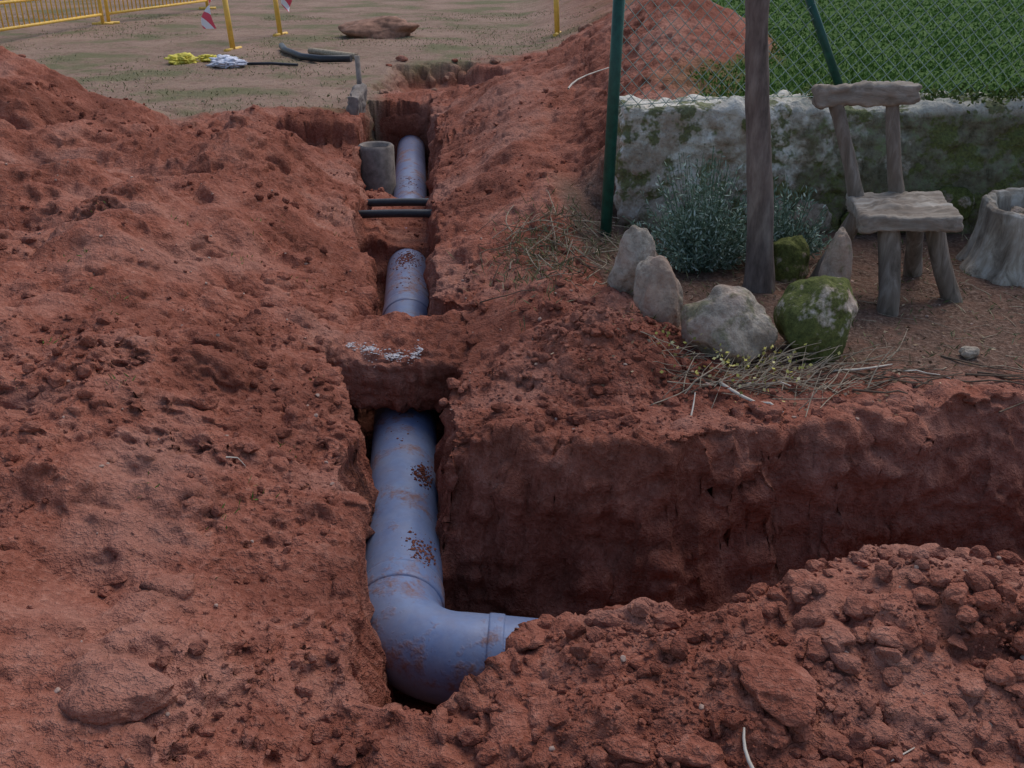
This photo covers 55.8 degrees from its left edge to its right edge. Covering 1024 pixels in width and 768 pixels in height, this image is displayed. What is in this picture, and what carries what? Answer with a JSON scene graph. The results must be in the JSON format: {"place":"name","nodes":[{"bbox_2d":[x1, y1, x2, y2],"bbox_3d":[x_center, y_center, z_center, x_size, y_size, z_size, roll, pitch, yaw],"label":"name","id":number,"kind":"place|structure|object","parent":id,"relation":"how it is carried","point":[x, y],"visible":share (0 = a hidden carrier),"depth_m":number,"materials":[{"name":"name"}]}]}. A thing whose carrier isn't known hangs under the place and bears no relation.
{"place":"outdoors","nodes":[
{"label":"outdoors","id":0,"kind":"place"},
{"bbox_2d":[0,7,601,116],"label":"sparse grass","id":1,"kind":"structure","parent":0,"point":[328,95],"depth_m":15.97,"materials":[{"name":"green plant"}]},
{"bbox_2d":[0,0,1023,767],"bbox_3d":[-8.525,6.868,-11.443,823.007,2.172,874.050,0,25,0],"label":"ground","id":2,"kind":"structure","parent":0,"point":[700,522],"depth_m":3.85,"materials":[{"name":"red soil"}]},
{"bbox_2d":[0,0,113,31],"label":"crowd barrier","id":3,"kind":"object","parent":2,"relation":"on","point":[58,20],"visible":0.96,"depth_m":17.84,"materials":[{"name":"yellow metal"}]},
{"bbox_2d":[58,658,178,725],"bbox_3d":[-0.938,0.738,2.300,0.263,0.118,0.171,-13,28,-26],"label":"soil boulder","id":4,"kind":"object","parent":2,"relation":"on","point":[113,691],"visible":1,"depth_m":2.26,"materials":[{"name":"brown soil"}]},
{"bbox_2d":[99,0,215,23],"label":"crowd barrier","id":5,"kind":"object","parent":2,"relation":"on","point":[108,13],"visible":0.91,"depth_m":20.94,"materials":[{"name":"yellow metal"}]},
{"bbox_2d":[0,203,338,587],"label":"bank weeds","id":6,"kind":"object","parent":2,"relation":"on","point":[136,374],"visible":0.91,"depth_m":3.88,"materials":[{"name":"green plant"}]},
{"bbox_2d":[163,52,199,64],"bbox_3d":[-4.764,-4.681,13.952,0.482,0.191,0.614,0,25,0],"label":"crumpled yellow bag","id":7,"kind":"object","parent":2,"relation":"on","point":[182,58],"visible":0.91,"depth_m":13.80,"materials":[{"name":"plastic"}]},
{"bbox_2d":[190,392,219,408],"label":"soil boulder","id":8,"kind":"object","parent":2,"relation":"on","point":[205,400],"visible":1,"depth_m":3.59,"materials":[{"name":"brown soil"}]},
{"bbox_2d":[196,54,216,61],"bbox_3d":[-4.425,-4.772,14.194,0.358,0.142,0.398,15,29,29],"label":"crumpled yellow bag","id":9,"kind":"object","parent":2,"relation":"on","point":[204,58],"visible":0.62,"depth_m":14.09,"materials":[{"name":"plastic"}]},
{"bbox_2d":[209,54,241,61],"bbox_3d":[-4.111,-4.640,13.858,0.444,0.169,0.412,0,25,0],"label":"crumpled white bag","id":10,"kind":"object","parent":2,"relation":"on","point":[219,56],"visible":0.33,"depth_m":13.80,"materials":[{"name":"plastic"}]},
{"bbox_2d":[205,56,248,67],"bbox_3d":[-3.958,-4.466,13.469,0.574,0.165,0.480,0,25,0],"label":"crumpled white bag","id":11,"kind":"object","parent":2,"relation":"on","point":[229,62],"visible":0.98,"depth_m":13.37,"materials":[{"name":"plastic"}]},
{"bbox_2d":[222,0,287,51],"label":"yellow hurdle","id":12,"kind":"object","parent":2,"relation":"on","point":[229,24],"visible":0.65,"depth_m":15.59,"materials":[{"name":"metal"}]},
{"bbox_2d":[201,0,215,28],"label":"barrier tape","id":13,"kind":"object","parent":12,"relation":"attached to","point":[207,22],"visible":1,"depth_m":15.11,"materials":[{"name":"red plastic"}]},
{"bbox_2d":[281,0,291,11],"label":"barrier tape","id":14,"kind":"object","parent":12,"relation":"attached to","point":[286,4],"visible":1,"depth_m":17.43,"materials":[{"name":"red plastic"}]},
{"bbox_2d":[247,62,297,65],"bbox_3d":[-3.371,-4.505,13.608,0.764,0.046,0.162,2,25,3],"label":"black cable","id":15,"kind":"object","parent":2,"relation":"on","point":[272,63],"visible":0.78,"depth_m":13.60,"materials":[{"name":"rubber"}]},
{"bbox_2d":[279,43,351,62],"bbox_3d":[-3.189,-5.029,14.677,0.493,0.137,2.602,-16,29,-31],"label":"black hose","id":16,"kind":"object","parent":2,"relation":"on","point":[313,57],"visible":1,"depth_m":13.96,"materials":[{"name":"rubber"}]},
{"bbox_2d":[308,48,357,59],"bbox_3d":[-2.700,-4.974,14.562,1.002,0.107,0.100,18,30,33],"label":"timber plank","id":17,"kind":"object","parent":2,"relation":"on","point":[315,51],"visible":0.71,"depth_m":14.56,"materials":[{"name":"beige wood"}]},
{"bbox_2d":[346,83,366,114],"bbox_3d":[-1.665,-2.938,10.318,0.208,0.465,0.848,0,25,0],"label":"concrete slab fragment","id":18,"kind":"object","parent":2,"relation":"on","point":[357,100],"visible":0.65,"depth_m":10.09,"materials":[{"name":"grey concrete"}]},
{"bbox_2d":[354,56,361,83],"bbox_3d":[-1.730,-3.345,11.019,0.077,0.752,0.060,0,25,0],"label":"grey stake","id":19,"kind":"object","parent":2,"relation":"on","point":[358,70],"visible":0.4,"depth_m":10.90,"materials":[{"name":"wood"}]},
{"bbox_2d":[358,141,395,195],"bbox_3d":[-1.268,-1.930,9.143,0.340,0.670,0.344,0,25,0],"label":"concrete inspection pipe","id":20,"kind":"object","parent":2,"relation":"on","point":[377,158],"visible":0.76,"depth_m":8.97,"materials":[{"name":"grey concrete"}]},
{"bbox_2d":[338,16,419,38],"bbox_3d":[-2.411,-6.412,17.531,1.446,0.490,0.886,-7,26,-15],"label":"spoil rock","id":21,"kind":"object","parent":2,"relation":"on","point":[385,27],"visible":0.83,"depth_m":17.25,"materials":[{"name":"brown stone"}]},
{"bbox_2d":[379,89,388,93],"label":"rubble stone","id":22,"kind":"object","parent":2,"relation":"on","point":[383,91],"visible":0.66,"depth_m":11.39,"materials":[{"name":"brown stone"}]},
{"bbox_2d":[358,209,431,217],"bbox_3d":[-0.851,-1.250,7.179,1.206,0.096,0.060,1,25,3],"label":"buried cable conduit","id":23,"kind":"object","parent":2,"relation":"on","point":[407,213],"visible":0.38,"depth_m":7.15,"materials":[{"name":"black plastic"}]},
{"bbox_2d":[367,198,428,206],"bbox_3d":[-0.851,-1.390,7.478,1.206,0.096,0.060,1,25,3],"label":"buried cable conduit","id":24,"kind":"object","parent":2,"relation":"on","point":[397,202],"visible":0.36,"depth_m":7.45,"materials":[{"name":"black plastic"}]},
{"bbox_2d":[373,113,426,137],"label":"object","id":25,"kind":"structure","parent":2,"relation":"on","point":[403,125],"depth_m":10.99,"materials":[{"name":"brown soil"}]},
{"bbox_2d":[326,309,475,412],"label":"soil bridge","id":26,"kind":"structure","parent":2,"relation":"on","point":[417,385],"depth_m":4.58,"materials":[{"name":"brown soil"}]},
{"bbox_2d":[345,340,422,365],"bbox_3d":[-0.602,-0.159,4.592,0.370,0.076,0.223,0,25,0],"label":"lime residue","id":27,"kind":"object","parent":26,"relation":"on","point":[391,356],"visible":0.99,"depth_m":4.57},
{"bbox_2d":[395,55,407,61],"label":"rubble stone","id":28,"kind":"object","parent":2,"relation":"on","point":[401,58],"visible":0.89,"depth_m":14.11,"materials":[{"name":"red stone"}]},
{"bbox_2d":[365,135,537,704],"bbox_3d":[-0.772,-0.909,7.290,0.656,0.340,9.262,-3,25,-7],"label":"blue drain pipe","id":29,"kind":"object","parent":2,"relation":"on","point":[436,651],"visible":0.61,"depth_m":3.61,"materials":[{"name":"plastic"}]},
{"bbox_2d":[390,176,436,567],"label":"fallen soil","id":30,"kind":"structure","parent":29,"relation":"on","point":[422,468],"depth_m":4.15,"materials":[{"name":"brown soil"}]},
{"bbox_2d":[456,725,487,745],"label":"soil boulder","id":31,"kind":"object","parent":2,"relation":"on","point":[468,735],"visible":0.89,"depth_m":2.38,"materials":[{"name":"brown soil"}]},
{"bbox_2d":[476,740,500,764],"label":"soil boulder","id":32,"kind":"object","parent":2,"relation":"on","point":[488,753],"visible":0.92,"depth_m":2.29,"materials":[{"name":"brown soil"}]},
{"bbox_2d":[490,57,499,63],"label":"rubble stone","id":33,"kind":"object","parent":2,"relation":"on","point":[495,60],"visible":0.99,"depth_m":14.14,"materials":[{"name":"brown stone"}]},
{"bbox_2d":[0,53,1023,767],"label":"soil clods","id":34,"kind":"object","parent":2,"relation":"on","point":[996,595],"visible":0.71,"depth_m":2.55,"materials":[{"name":"brown soil"}]},
{"bbox_2d":[0,161,1023,750],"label":"pebbles","id":35,"kind":"object","parent":2,"relation":"on","point":[622,657],"visible":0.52,"depth_m":3.54,"materials":[{"name":"stone"}]},
{"bbox_2d":[34,295,1023,767],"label":"soil lumps","id":36,"kind":"object","parent":2,"relation":"on","point":[836,639],"visible":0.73,"depth_m":2.44,"materials":[{"name":"brown soil"}]},
{"bbox_2d":[475,203,617,302],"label":"dry weed stalks","id":37,"kind":"object","parent":2,"relation":"on","point":[585,264],"visible":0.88,"depth_m":5.42,"materials":[{"name":"brown plant"}]},
{"bbox_2d":[446,149,658,331],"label":"weed tufts","id":38,"kind":"object","parent":2,"relation":"on","point":[541,253],"visible":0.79,"depth_m":5.45,"materials":[{"name":"brown plant"}]},
{"bbox_2d":[553,0,560,36],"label":"yellow hurdle","id":39,"kind":"object","parent":2,"relation":"on","point":[556,20],"visible":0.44,"depth_m":16.46,"materials":[{"name":"metal"}]},
{"bbox_2d":[490,190,656,288],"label":"pale weed stalks","id":40,"kind":"object","parent":2,"relation":"on","point":[582,253],"visible":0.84,"depth_m":5.53,"materials":[{"name":"beige plant"}]},
{"bbox_2d":[578,23,592,31],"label":"rubble stone","id":41,"kind":"object","parent":2,"relation":"on","point":[581,27],"visible":0.44,"depth_m":10.41,"materials":[{"name":"brown stone"}]},
{"bbox_2d":[226,67,950,767],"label":"pale sticks","id":42,"kind":"object","parent":2,"relation":"on","point":[750,401],"visible":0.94,"depth_m":3.90,"materials":[{"name":"beige wood"}]},
{"bbox_2d":[573,406,618,420],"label":"soil boulder","id":43,"kind":"object","parent":2,"relation":"on","point":[595,413],"visible":0.89,"depth_m":3.78,"materials":[{"name":"brown soil"}]},
{"bbox_2d":[603,734,651,762],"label":"soil boulder","id":44,"kind":"object","parent":2,"relation":"on","point":[630,747],"visible":1,"depth_m":2.23,"materials":[{"name":"brown soil"}]},
{"bbox_2d":[607,225,656,294],"bbox_3d":[0.611,-0.601,4.872,0.227,0.413,0.241,-14,28,-27],"label":"boulder","id":45,"kind":"object","parent":2,"relation":"on","point":[636,245],"visible":0.69,"depth_m":4.78,"materials":[{"name":"stone"}]},
{"bbox_2d":[633,255,682,327],"bbox_3d":[0.682,-0.392,4.488,0.230,0.403,0.238,0,25,0],"label":"boulder","id":46,"kind":"object","parent":2,"relation":"on","point":[658,291],"visible":0.79,"depth_m":4.41,"materials":[{"name":"stone"}]},
{"bbox_2d":[639,195,682,231],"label":"wall footing stone","id":47,"kind":"object","parent":2,"relation":"on","point":[652,206],"visible":0.42,"depth_m":5.96,"materials":[{"name":"stone"}]},
{"bbox_2d":[666,734,723,767],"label":"soil boulder","id":48,"kind":"object","parent":2,"relation":"on","point":[690,750],"visible":0.94,"depth_m":2.21,"materials":[{"name":"brown soil"}]},
{"bbox_2d":[622,145,785,273],"bbox_3d":[1.097,-0.956,5.298,0.897,0.708,0.553,-8,26,-16],"label":"lavender bush","id":49,"kind":"object","parent":2,"relation":"on","point":[701,241],"visible":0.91,"depth_m":5.26,"materials":[{"name":"green plant"}]},
{"bbox_2d":[693,193,725,221],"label":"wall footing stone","id":50,"kind":"object","parent":2,"relation":"on","point":[709,201],"visible":0.05,"depth_m":5.93,"materials":[{"name":"stone"}]},
{"bbox_2d":[680,284,777,363],"bbox_3d":[0.946,-0.248,4.268,0.355,0.380,0.348,-10,27,-21],"label":"boulder","id":51,"kind":"object","parent":2,"relation":"on","point":[734,321],"visible":0.85,"depth_m":4.17,"materials":[{"name":"stone"}]},
{"bbox_2d":[625,298,845,406],"bbox_3d":[0.972,-0.119,4.031,0.943,0.270,0.667,0,25,0],"label":"yellow weed","id":52,"kind":"object","parent":2,"relation":"on","point":[737,364],"visible":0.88,"depth_m":4.05,"materials":[{"name":"yellow plant"}]},
{"bbox_2d":[743,0,775,293],"bbox_3d":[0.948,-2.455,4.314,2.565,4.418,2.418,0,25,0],"label":"wooden post","id":53,"kind":"object","parent":2,"relation":"on","point":[759,275],"visible":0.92,"depth_m":4.79,"materials":[{"name":"brown wood"}]},
{"bbox_2d":[743,198,784,220],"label":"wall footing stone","id":54,"kind":"object","parent":2,"relation":"on","point":[780,208],"visible":0.06,"depth_m":5.93,"materials":[{"name":"stone"}]},
{"bbox_2d":[733,648,817,726],"bbox_3d":[0.640,0.725,2.324,0.192,0.072,0.246,0,25,0],"label":"soil boulder","id":55,"kind":"object","parent":2,"relation":"on","point":[782,690],"visible":0.99,"depth_m":2.29,"materials":[{"name":"brown soil"}]},
{"bbox_2d":[727,176,837,258],"bbox_3d":[1.520,-0.923,5.426,0.636,0.523,0.379,0,25,0],"label":"lavender bush","id":56,"kind":"object","parent":2,"relation":"on","point":[788,230],"visible":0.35,"depth_m":5.40,"materials":[{"name":"green plant"}]},
{"bbox_2d":[549,237,1023,540],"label":"fallen leaves","id":57,"kind":"object","parent":2,"relation":"on","point":[824,369],"visible":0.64,"depth_m":4.12,"materials":[{"name":"brown plant"}]},
{"bbox_2d":[773,235,809,283],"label":"boulder","id":58,"kind":"object","parent":2,"relation":"on","point":[791,257],"visible":0.69,"depth_m":5.18,"materials":[{"name":"stone"}]},
{"bbox_2d":[787,200,831,232],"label":"wall footing stone","id":59,"kind":"object","parent":2,"relation":"on","point":[815,211],"visible":0.42,"depth_m":5.94,"materials":[{"name":"stone"}]},
{"bbox_2d":[600,0,1023,237],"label":"chain link fence","id":60,"kind":"object","parent":2,"relation":"on","point":[617,36],"visible":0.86,"depth_m":5.72,"materials":[{"name":"green metal"}]},
{"bbox_2d":[602,230,1023,368],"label":"garden weeds","id":61,"kind":"object","parent":2,"relation":"on","point":[850,349],"visible":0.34,"depth_m":4.78,"materials":[{"name":"green plant"}]},
{"bbox_2d":[773,275,858,364],"bbox_3d":[1.351,-0.261,4.303,0.347,0.438,0.332,0,25,0],"label":"boulder","id":62,"kind":"object","parent":2,"relation":"on","point":[823,309],"visible":0.86,"depth_m":4.19,"materials":[{"name":"stone"}]},
{"bbox_2d":[613,90,1023,233],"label":"garden wall","id":63,"kind":"structure","parent":2,"relation":"on","point":[978,151],"depth_m":5.84,"materials":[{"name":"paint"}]},
{"bbox_2d":[795,78,1023,113],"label":"wall top weeds","id":64,"kind":"object","parent":63,"relation":"on","point":[1011,91],"depth_m":5.88,"materials":[{"name":"green plant"}]},
{"bbox_2d":[633,254,1023,417],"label":"dry twigs","id":65,"kind":"object","parent":2,"relation":"on","point":[765,371],"visible":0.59,"depth_m":4.06,"materials":[{"name":"brown wood"}]},
{"bbox_2d":[818,227,852,280],"bbox_3d":[1.594,-0.562,4.767,0.155,0.436,0.193,0,25,0],"label":"boulder","id":66,"kind":"object","parent":2,"relation":"on","point":[837,261],"visible":0.49,"depth_m":4.68,"materials":[{"name":"stone"}]},
{"bbox_2d":[659,353,1023,412],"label":"dark twigs","id":67,"kind":"object","parent":2,"relation":"on","point":[892,378],"visible":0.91,"depth_m":4.05,"materials":[{"name":"brown wood"}]},
{"bbox_2d":[841,211,862,234],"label":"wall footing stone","id":68,"kind":"object","parent":2,"relation":"on","point":[844,217],"visible":0.13,"depth_m":5.98,"materials":[{"name":"stone"}]},
{"bbox_2d":[809,80,963,316],"bbox_3d":[1.916,-0.915,4.848,0.803,1.106,0.657,0,25,0],"label":"rustic log chair","id":69,"kind":"object","parent":2,"relation":"on","point":[896,209],"visible":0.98,"depth_m":4.83,"materials":[{"name":"grey wood"}]},
{"bbox_2d":[870,625,904,648],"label":"soil boulder","id":70,"kind":"object","parent":2,"relation":"on","point":[881,635],"visible":0.84,"depth_m":2.42,"materials":[{"name":"brown soil"}]},
{"bbox_2d":[938,186,974,220],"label":"wall footing stone","id":71,"kind":"object","parent":2,"relation":"on","point":[961,200],"visible":0.45,"depth_m":5.91,"materials":[{"name":"stone"}]},
{"bbox_2d":[958,346,979,358],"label":"garden stone","id":72,"kind":"object","parent":2,"relation":"on","point":[968,352],"visible":1,"depth_m":4.25,"materials":[{"name":"stone"}]},
{"bbox_2d":[956,187,1023,287],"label":"hollow tree stump","id":73,"kind":"object","parent":2,"relation":"on","point":[992,251],"visible":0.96,"depth_m":5.22,"materials":[{"name":"grey wood"}]},
{"bbox_2d":[1011,206,1023,213],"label":"planter stone","id":74,"kind":"object","parent":73,"relation":"on","point":[1017,209],"visible":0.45,"depth_m":5.35,"materials":[{"name":"stone"}]},
{"bbox_2d":[984,658,1017,685],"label":"soil boulder","id":75,"kind":"object","parent":2,"relation":"on","point":[998,672],"visible":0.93,"depth_m":2.34,"materials":[{"name":"brown soil"}]},
{"bbox_2d":[687,0,1023,96],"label":"grass","id":76,"kind":"structure","parent":0,"point":[869,58],"depth_m":9.03,"materials":[{"name":"green plant"}]}
]}

